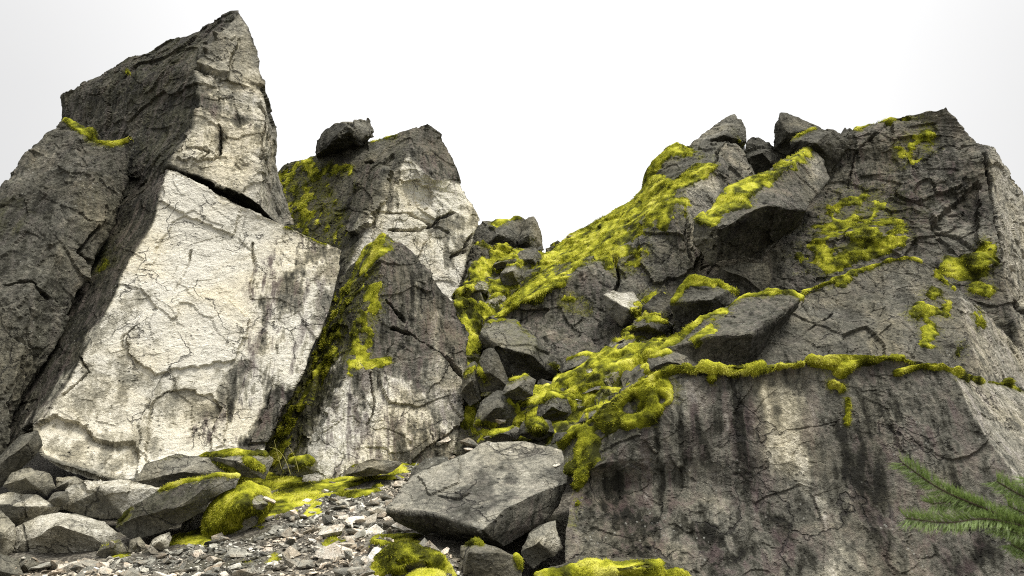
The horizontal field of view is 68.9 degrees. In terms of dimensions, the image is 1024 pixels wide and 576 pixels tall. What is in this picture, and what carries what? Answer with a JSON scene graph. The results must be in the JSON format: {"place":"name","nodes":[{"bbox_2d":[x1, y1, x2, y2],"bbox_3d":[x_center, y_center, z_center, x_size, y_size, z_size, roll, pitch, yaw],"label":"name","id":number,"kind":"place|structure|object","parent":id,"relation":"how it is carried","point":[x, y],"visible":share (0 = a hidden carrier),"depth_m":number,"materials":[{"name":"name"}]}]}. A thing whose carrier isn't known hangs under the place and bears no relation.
{"place":"outdoors","nodes":[
{"label":"outdoors","id":0,"kind":"place"},
{"bbox_2d":[15,449,462,575],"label":"gravel","id":1,"kind":"structure","parent":0,"point":[211,549],"depth_m":6.40,"materials":[{"name":"gravel"}]},
{"bbox_2d":[0,340,572,575],"bbox_3d":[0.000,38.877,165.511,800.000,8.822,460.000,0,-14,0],"label":"ground","id":2,"kind":"structure","parent":0,"point":[289,492],"depth_m":6.96,"materials":[{"name":"gravel"}]},
{"bbox_2d":[0,510,15,555],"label":"boulder","id":3,"kind":"object","parent":2,"relation":"on","point":[7,534],"visible":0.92,"depth_m":6.90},
{"bbox_2d":[0,554,23,575],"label":"boulder","id":4,"kind":"object","parent":2,"relation":"on","point":[8,565],"visible":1,"depth_m":6.27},
{"bbox_2d":[17,555,38,571],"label":"boulder","id":5,"kind":"object","parent":2,"relation":"on","point":[26,566],"visible":0.46,"depth_m":6.47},
{"bbox_2d":[29,562,52,570],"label":"stone","id":6,"kind":"object","parent":2,"relation":"on","point":[46,565],"visible":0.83,"depth_m":6.47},
{"bbox_2d":[50,560,64,569],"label":"scree stone","id":7,"kind":"object","parent":2,"relation":"on","point":[55,563],"visible":0.46,"depth_m":6.49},
{"bbox_2d":[12,512,117,552],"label":"boulder","id":8,"kind":"object","parent":2,"relation":"on","point":[59,532],"visible":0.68,"depth_m":6.96,"materials":[{"name":"stone"}]},
{"bbox_2d":[0,492,60,524],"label":"boulder","id":9,"kind":"object","parent":8,"relation":"on","point":[18,508],"visible":0.84,"depth_m":7.40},
{"bbox_2d":[3,466,54,496],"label":"boulder","id":10,"kind":"object","parent":9,"relation":"on","point":[27,480],"visible":0.91,"depth_m":7.59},
{"bbox_2d":[47,491,68,506],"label":"boulder","id":11,"kind":"object","parent":9,"relation":"on","point":[58,499],"visible":1,"depth_m":7.39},
{"bbox_2d":[0,117,133,454],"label":"rock","id":12,"kind":"object","parent":2,"relation":"on","point":[63,188],"visible":0.98,"depth_m":9.59,"materials":[{"name":"stone"}]},
{"bbox_2d":[0,430,42,486],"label":"boulder","id":13,"kind":"object","parent":12,"relation":"on","point":[20,452],"visible":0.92,"depth_m":7.94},
{"bbox_2d":[56,562,81,571],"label":"scree stone","id":14,"kind":"object","parent":2,"relation":"on","point":[65,566],"visible":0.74,"depth_m":6.32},
{"bbox_2d":[70,565,84,572],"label":"scree stone","id":15,"kind":"object","parent":2,"relation":"on","point":[74,568],"visible":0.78,"depth_m":6.20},
{"bbox_2d":[79,558,99,566],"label":"stone","id":16,"kind":"object","parent":2,"relation":"on","point":[87,562],"visible":0.48,"depth_m":6.35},
{"bbox_2d":[98,566,112,573],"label":"scree stone","id":17,"kind":"object","parent":2,"relation":"on","point":[103,570],"visible":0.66,"depth_m":6.11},
{"bbox_2d":[59,479,160,518],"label":"boulder","id":18,"kind":"object","parent":2,"relation":"on","point":[101,499],"visible":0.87,"depth_m":7.53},
{"bbox_2d":[54,476,82,489],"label":"boulder","id":19,"kind":"object","parent":18,"relation":"on","point":[63,483],"visible":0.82,"depth_m":7.72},
{"bbox_2d":[134,454,226,486],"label":"boulder","id":20,"kind":"object","parent":18,"relation":"on","point":[166,470],"visible":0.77,"depth_m":7.72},
{"bbox_2d":[199,448,273,479],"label":"boulder","id":21,"kind":"object","parent":20,"relation":"on","point":[257,463],"visible":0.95,"depth_m":7.74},
{"bbox_2d":[96,539,127,557],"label":"boulder","id":22,"kind":"object","parent":2,"relation":"on","point":[108,551],"visible":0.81,"depth_m":6.69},
{"bbox_2d":[119,568,141,575],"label":"scree stone","id":23,"kind":"object","parent":2,"relation":"on","point":[132,572],"visible":0.94,"depth_m":5.98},
{"bbox_2d":[127,537,146,552],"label":"boulder","id":24,"kind":"object","parent":2,"relation":"on","point":[137,544],"visible":0.88,"depth_m":6.77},
{"bbox_2d":[115,472,240,538],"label":"boulder","id":25,"kind":"object","parent":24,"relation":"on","point":[167,506],"visible":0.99,"depth_m":6.95,"materials":[{"name":"stone"}]},
{"bbox_2d":[133,560,150,564],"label":"scree stone","id":26,"kind":"object","parent":2,"relation":"on","point":[142,562],"visible":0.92,"depth_m":6.29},
{"bbox_2d":[145,544,159,554],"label":"scree stone","id":27,"kind":"object","parent":2,"relation":"on","point":[153,550],"visible":0.75,"depth_m":6.61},
{"bbox_2d":[147,532,171,551],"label":"boulder","id":28,"kind":"object","parent":2,"relation":"on","point":[158,545],"visible":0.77,"depth_m":6.72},
{"bbox_2d":[6,169,340,480],"bbox_3d":[-4.950,0.653,10.470,5.213,4.290,4.184,0,-14,0],"label":"rock","id":29,"kind":"object","parent":2,"relation":"on","point":[197,314],"visible":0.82,"depth_m":9.23,"materials":[{"name":"stone"}]},
{"bbox_2d":[60,10,294,225],"bbox_3d":[-5.796,-2.420,12.852,5.870,3.904,2.972,-8,-16,28],"label":"rock","id":30,"kind":"object","parent":29,"relation":"on","point":[195,106],"visible":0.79,"depth_m":11.19,"materials":[{"name":"stone"}]},
{"bbox_2d":[209,188,281,219],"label":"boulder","id":31,"kind":"object","parent":29,"relation":"on","point":[237,202],"visible":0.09,"depth_m":11.00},
{"bbox_2d":[169,549,183,555],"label":"scree stone","id":32,"kind":"object","parent":2,"relation":"on","point":[176,552],"visible":0.97,"depth_m":6.48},
{"bbox_2d":[181,511,204,530],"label":"boulder","id":33,"kind":"object","parent":2,"relation":"on","point":[193,523],"visible":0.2,"depth_m":7.30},
{"bbox_2d":[191,549,205,556],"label":"scree stone","id":34,"kind":"object","parent":2,"relation":"on","point":[195,553],"visible":0.66,"depth_m":6.41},
{"bbox_2d":[201,572,218,575],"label":"scree stone","id":35,"kind":"object","parent":2,"relation":"on","point":[210,574],"visible":0.93,"depth_m":5.69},
{"bbox_2d":[204,539,220,545],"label":"scree stone","id":36,"kind":"object","parent":2,"relation":"on","point":[214,541],"visible":0.54,"depth_m":6.59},
{"bbox_2d":[228,563,241,568],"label":"scree stone","id":37,"kind":"object","parent":2,"relation":"on","point":[237,566],"visible":0.96,"depth_m":5.78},
{"bbox_2d":[225,548,246,558],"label":"scree stone","id":38,"kind":"object","parent":2,"relation":"on","point":[232,553],"visible":0.91,"depth_m":6.21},
{"bbox_2d":[199,480,276,535],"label":"boulder","id":39,"kind":"object","parent":2,"relation":"on","point":[244,506],"visible":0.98,"depth_m":7.00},
{"bbox_2d":[232,567,255,575],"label":"scree stone","id":40,"kind":"object","parent":2,"relation":"on","point":[247,572],"visible":1,"depth_m":5.55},
{"bbox_2d":[276,527,292,536],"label":"scree stone","id":41,"kind":"object","parent":2,"relation":"on","point":[286,532],"visible":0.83,"depth_m":6.79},
{"bbox_2d":[281,511,298,517],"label":"scree stone","id":42,"kind":"object","parent":2,"relation":"on","point":[286,515],"visible":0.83,"depth_m":7.29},
{"bbox_2d":[285,546,301,556],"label":"scree stone","id":43,"kind":"object","parent":2,"relation":"on","point":[292,551],"visible":0.86,"depth_m":6.02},
{"bbox_2d":[284,559,312,566],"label":"stone","id":44,"kind":"object","parent":2,"relation":"on","point":[293,562],"visible":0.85,"depth_m":5.78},
{"bbox_2d":[282,454,317,475],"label":"boulder","id":45,"kind":"object","parent":2,"relation":"on","point":[306,464],"visible":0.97,"depth_m":8.43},
{"bbox_2d":[303,526,321,533],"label":"scree stone","id":46,"kind":"object","parent":2,"relation":"on","point":[313,529],"visible":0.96,"depth_m":6.64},
{"bbox_2d":[322,514,333,524],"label":"scree stone","id":47,"kind":"object","parent":2,"relation":"on","point":[327,519],"visible":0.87,"depth_m":6.92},
{"bbox_2d":[318,524,344,537],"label":"stone","id":48,"kind":"object","parent":2,"relation":"on","point":[331,530],"visible":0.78,"depth_m":6.46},
{"bbox_2d":[315,543,352,558],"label":"stone","id":49,"kind":"object","parent":2,"relation":"on","point":[334,550],"visible":0.83,"depth_m":5.88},
{"bbox_2d":[334,568,348,575],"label":"scree stone","id":50,"kind":"object","parent":2,"relation":"on","point":[340,572],"visible":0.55,"depth_m":5.29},
{"bbox_2d":[332,542,356,546],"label":"scree stone","id":51,"kind":"object","parent":2,"relation":"on","point":[346,544],"visible":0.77,"depth_m":6.10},
{"bbox_2d":[344,550,352,559],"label":"scree stone","id":52,"kind":"object","parent":2,"relation":"on","point":[348,554],"visible":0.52,"depth_m":5.77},
{"bbox_2d":[345,516,364,523],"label":"scree stone","id":53,"kind":"object","parent":2,"relation":"on","point":[351,519],"visible":0.65,"depth_m":6.89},
{"bbox_2d":[347,566,364,574],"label":"stone","id":54,"kind":"object","parent":2,"relation":"on","point":[353,569],"visible":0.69,"depth_m":5.28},
{"bbox_2d":[349,505,365,511],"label":"scree stone","id":55,"kind":"object","parent":2,"relation":"on","point":[355,508],"visible":0.86,"depth_m":7.43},
{"bbox_2d":[354,529,365,538],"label":"scree stone","id":56,"kind":"object","parent":2,"relation":"on","point":[360,534],"visible":0.79,"depth_m":6.33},
{"bbox_2d":[265,232,468,481],"bbox_3d":[-2.011,1.170,11.141,2.869,3.773,4.056,0,-14,0],"label":"rock","id":57,"kind":"object","parent":2,"relation":"on","point":[381,378],"visible":0.87,"depth_m":9.91,"materials":[{"name":"stone"}]},
{"bbox_2d":[436,436,450,444],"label":"stone","id":58,"kind":"object","parent":57,"relation":"on","point":[444,440],"visible":1,"depth_m":9.64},
{"bbox_2d":[359,569,374,575],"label":"scree stone","id":59,"kind":"object","parent":2,"relation":"on","point":[368,572],"visible":0.85,"depth_m":5.09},
{"bbox_2d":[361,513,377,526],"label":"stone","id":60,"kind":"object","parent":2,"relation":"on","point":[370,519],"visible":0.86,"depth_m":6.78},
{"bbox_2d":[343,459,401,476],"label":"boulder","id":61,"kind":"object","parent":2,"relation":"on","point":[371,467],"visible":1,"depth_m":8.34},
{"bbox_2d":[366,500,379,506],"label":"scree stone","id":62,"kind":"object","parent":2,"relation":"on","point":[371,503],"visible":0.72,"depth_m":7.51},
{"bbox_2d":[367,524,383,534],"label":"scree stone","id":63,"kind":"object","parent":2,"relation":"on","point":[375,528],"visible":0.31,"depth_m":6.49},
{"bbox_2d":[370,508,386,514],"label":"stone","id":64,"kind":"object","parent":2,"relation":"on","point":[379,510],"visible":0.56,"depth_m":7.12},
{"bbox_2d":[278,124,479,326],"bbox_3d":[-2.961,-0.690,15.439,4.675,4.827,4.680,0,-14,0],"label":"rock","id":65,"kind":"object","parent":2,"relation":"on","point":[404,188],"visible":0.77,"depth_m":13.99,"materials":[{"name":"stone"}]},
{"bbox_2d":[315,118,373,157],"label":"boulder","id":66,"kind":"object","parent":65,"relation":"on","point":[336,137],"visible":1,"depth_m":14.63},
{"bbox_2d":[368,538,391,554],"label":"boulder","id":67,"kind":"object","parent":2,"relation":"on","point":[375,542],"visible":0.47,"depth_m":5.57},
{"bbox_2d":[383,520,395,527],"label":"stone","id":68,"kind":"object","parent":2,"relation":"on","point":[387,523],"visible":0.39,"depth_m":6.69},
{"bbox_2d":[393,481,402,487],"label":"stone","id":69,"kind":"object","parent":2,"relation":"on","point":[398,484],"visible":0.84,"depth_m":8.17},
{"bbox_2d":[392,522,413,531],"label":"scree stone","id":70,"kind":"object","parent":2,"relation":"on","point":[399,527],"visible":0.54,"depth_m":6.60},
{"bbox_2d":[370,540,457,575],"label":"boulder","id":71,"kind":"object","parent":2,"relation":"on","point":[406,556],"visible":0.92,"depth_m":5.10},
{"bbox_2d":[367,547,380,562],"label":"scree stone","id":72,"kind":"object","parent":71,"relation":"on","point":[373,552],"visible":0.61,"depth_m":5.25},
{"bbox_2d":[408,456,447,479],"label":"boulder","id":73,"kind":"object","parent":2,"relation":"on","point":[426,463],"visible":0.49,"depth_m":6.70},
{"bbox_2d":[424,540,440,551],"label":"scree stone","id":74,"kind":"object","parent":2,"relation":"on","point":[429,543],"visible":0.31,"depth_m":5.44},
{"bbox_2d":[386,441,567,545],"bbox_3d":[-0.259,1.774,6.601,1.522,0.841,2.058,0,-14,0],"label":"boulder","id":75,"kind":"object","parent":2,"relation":"on","point":[500,493],"visible":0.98,"depth_m":6.09,"materials":[{"name":"stone"}]},
{"bbox_2d":[458,537,524,575],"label":"boulder","id":76,"kind":"object","parent":2,"relation":"on","point":[479,556],"visible":0.99,"depth_m":5.33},
{"bbox_2d":[451,240,559,456],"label":"mossy bank","id":77,"kind":"structure","parent":2,"relation":"on","point":[476,311],"depth_m":12.13,"materials":[{"name":"plant"}]},
{"bbox_2d":[460,438,477,447],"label":"stone","id":78,"kind":"object","parent":77,"relation":"on","point":[469,442],"visible":0.83,"depth_m":9.57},
{"bbox_2d":[461,361,480,405],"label":"boulder","id":79,"kind":"object","parent":77,"relation":"on","point":[470,392],"visible":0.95,"depth_m":9.91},
{"bbox_2d":[460,240,494,286],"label":"boulder","id":80,"kind":"object","parent":77,"relation":"on","point":[477,248],"visible":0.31,"depth_m":15.14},
{"bbox_2d":[473,215,524,247],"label":"boulder","id":81,"kind":"object","parent":80,"relation":"on","point":[500,231],"visible":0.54,"depth_m":16.16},
{"bbox_2d":[475,348,507,392],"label":"boulder","id":82,"kind":"object","parent":77,"relation":"on","point":[490,373],"visible":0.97,"depth_m":9.88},
{"bbox_2d":[486,292,506,303],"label":"boulder","id":83,"kind":"object","parent":77,"relation":"on","point":[495,297],"visible":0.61,"depth_m":12.41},
{"bbox_2d":[492,256,516,269],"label":"boulder","id":84,"kind":"object","parent":77,"relation":"on","point":[500,263],"visible":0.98,"depth_m":13.87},
{"bbox_2d":[500,262,524,285],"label":"boulder","id":85,"kind":"object","parent":77,"relation":"on","point":[512,274],"visible":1,"depth_m":12.97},
{"bbox_2d":[479,316,559,382],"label":"boulder","id":86,"kind":"object","parent":77,"relation":"on","point":[517,346],"visible":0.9,"depth_m":10.60,"materials":[{"name":"stone"}]},
{"bbox_2d":[517,247,541,264],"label":"boulder","id":87,"kind":"object","parent":77,"relation":"on","point":[533,256],"visible":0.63,"depth_m":14.69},
{"bbox_2d":[517,216,543,251],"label":"boulder","id":88,"kind":"object","parent":77,"relation":"on","point":[530,235],"visible":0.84,"depth_m":15.95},
{"bbox_2d":[521,521,562,568],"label":"boulder","id":89,"kind":"object","parent":2,"relation":"on","point":[542,543],"visible":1,"depth_m":5.67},
{"bbox_2d":[508,322,674,449],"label":"mossy bank","id":90,"kind":"structure","parent":2,"relation":"on","point":[615,372],"depth_m":9.07,"materials":[{"name":"plant"}]},
{"bbox_2d":[473,390,521,429],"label":"boulder","id":91,"kind":"object","parent":90,"relation":"on","point":[496,404],"visible":0.95,"depth_m":8.71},
{"bbox_2d":[484,425,519,442],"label":"boulder","id":92,"kind":"object","parent":90,"relation":"on","point":[509,433],"visible":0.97,"depth_m":8.01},
{"bbox_2d":[502,373,535,400],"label":"boulder","id":93,"kind":"object","parent":90,"relation":"on","point":[519,388],"visible":1,"depth_m":8.72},
{"bbox_2d":[518,413,554,440],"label":"boulder","id":94,"kind":"object","parent":90,"relation":"on","point":[537,428],"visible":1,"depth_m":7.81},
{"bbox_2d":[537,391,571,421],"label":"boulder","id":95,"kind":"object","parent":90,"relation":"on","point":[553,406],"visible":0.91,"depth_m":8.45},
{"bbox_2d":[550,432,566,443],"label":"boulder","id":96,"kind":"object","parent":90,"relation":"on","point":[557,436],"visible":0.39,"depth_m":7.71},
{"bbox_2d":[561,351,592,373],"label":"boulder","id":97,"kind":"object","parent":90,"relation":"on","point":[572,362],"visible":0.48,"depth_m":10.16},
{"bbox_2d":[579,403,603,423],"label":"boulder","id":98,"kind":"object","parent":90,"relation":"on","point":[591,410],"visible":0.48,"depth_m":7.77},
{"bbox_2d":[582,386,600,393],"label":"boulder","id":99,"kind":"object","parent":90,"relation":"on","point":[594,389],"visible":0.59,"depth_m":8.86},
{"bbox_2d":[609,333,635,348],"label":"boulder","id":100,"kind":"object","parent":90,"relation":"on","point":[630,338],"visible":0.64,"depth_m":9.95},
{"bbox_2d":[628,314,671,338],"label":"boulder","id":101,"kind":"object","parent":90,"relation":"on","point":[649,326],"visible":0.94,"depth_m":10.10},
{"bbox_2d":[642,292,674,325],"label":"boulder","id":102,"kind":"object","parent":90,"relation":"on","point":[659,304],"visible":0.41,"depth_m":11.08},
{"bbox_2d":[643,348,688,376],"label":"boulder","id":103,"kind":"object","parent":90,"relation":"on","point":[658,360],"visible":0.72,"depth_m":7.56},
{"bbox_2d":[533,556,689,575],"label":"boulder","id":104,"kind":"object","parent":2,"relation":"on","point":[599,566],"visible":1,"depth_m":4.83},
{"bbox_2d":[494,139,755,371],"bbox_3d":[2.265,-0.601,13.719,4.274,5.176,5.723,-6,-15,24],"label":"rock","id":105,"kind":"object","parent":2,"relation":"on","point":[642,247],"visible":0.86,"depth_m":12.53,"materials":[{"name":"stone"}]},
{"bbox_2d":[604,290,642,326],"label":"boulder","id":106,"kind":"object","parent":105,"relation":"on","point":[624,308],"visible":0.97,"depth_m":11.29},
{"bbox_2d":[689,114,746,150],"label":"boulder","id":107,"kind":"object","parent":105,"relation":"on","point":[731,129],"visible":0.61,"depth_m":15.18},
{"bbox_2d":[744,137,786,173],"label":"boulder","id":108,"kind":"object","parent":105,"relation":"on","point":[762,155],"visible":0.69,"depth_m":14.67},
{"bbox_2d":[555,353,1023,575],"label":"rock","id":109,"kind":"object","parent":2,"relation":"on","point":[708,467],"visible":0.97,"depth_m":5.75,"materials":[{"name":"stone"}]},
{"bbox_2d":[659,288,804,366],"bbox_3d":[2.642,0.565,9.252,2.634,1.219,1.328,11,-18,-37],"label":"rock","id":110,"kind":"object","parent":109,"relation":"on","point":[742,329],"visible":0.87,"depth_m":8.82,"materials":[{"name":"stone"}]},
{"bbox_2d":[669,273,739,332],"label":"boulder","id":111,"kind":"object","parent":110,"relation":"on","point":[694,297],"visible":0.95,"depth_m":9.88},
{"bbox_2d":[673,107,1023,350],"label":"rock","id":112,"kind":"object","parent":2,"relation":"on","point":[941,191],"visible":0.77,"depth_m":12.85,"materials":[{"name":"stone"}]},
{"bbox_2d":[718,262,771,297],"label":"boulder","id":113,"kind":"object","parent":112,"relation":"on","point":[746,277],"visible":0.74,"depth_m":11.86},
{"bbox_2d":[692,146,829,265],"bbox_3d":[4.317,-1.468,12.525,3.277,2.683,1.023,12,-18,-39],"label":"boulder","id":114,"kind":"object","parent":112,"relation":"on","point":[756,215],"visible":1,"depth_m":12.15,"materials":[{"name":"stone"}]},
{"bbox_2d":[790,126,849,172],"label":"boulder","id":115,"kind":"object","parent":112,"relation":"on","point":[829,146],"visible":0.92,"depth_m":13.84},
{"bbox_2d":[773,112,819,155],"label":"boulder","id":116,"kind":"object","parent":115,"relation":"on","point":[788,127],"visible":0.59,"depth_m":14.62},
{"bbox_2d":[841,128,851,136],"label":"boulder","id":117,"kind":"object","parent":112,"relation":"on","point":[844,132],"visible":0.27,"depth_m":14.52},
{"bbox_2d":[753,256,1023,391],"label":"rock","id":118,"kind":"object","parent":2,"relation":"on","point":[914,309],"visible":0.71,"depth_m":9.60,"materials":[{"name":"stone"}]},
{"bbox_2d":[887,449,1023,561],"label":"fir tree","id":119,"kind":"object","parent":2,"relation":"on","point":[1008,522],"visible":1,"depth_m":1.38,"materials":[{"name":"green plant"}]},
{"bbox_2d":[0,0,1023,252],"label":"sky","id":120,"kind":"structure","parent":0,"point":[557,113],"materials":[{"name":"white"}]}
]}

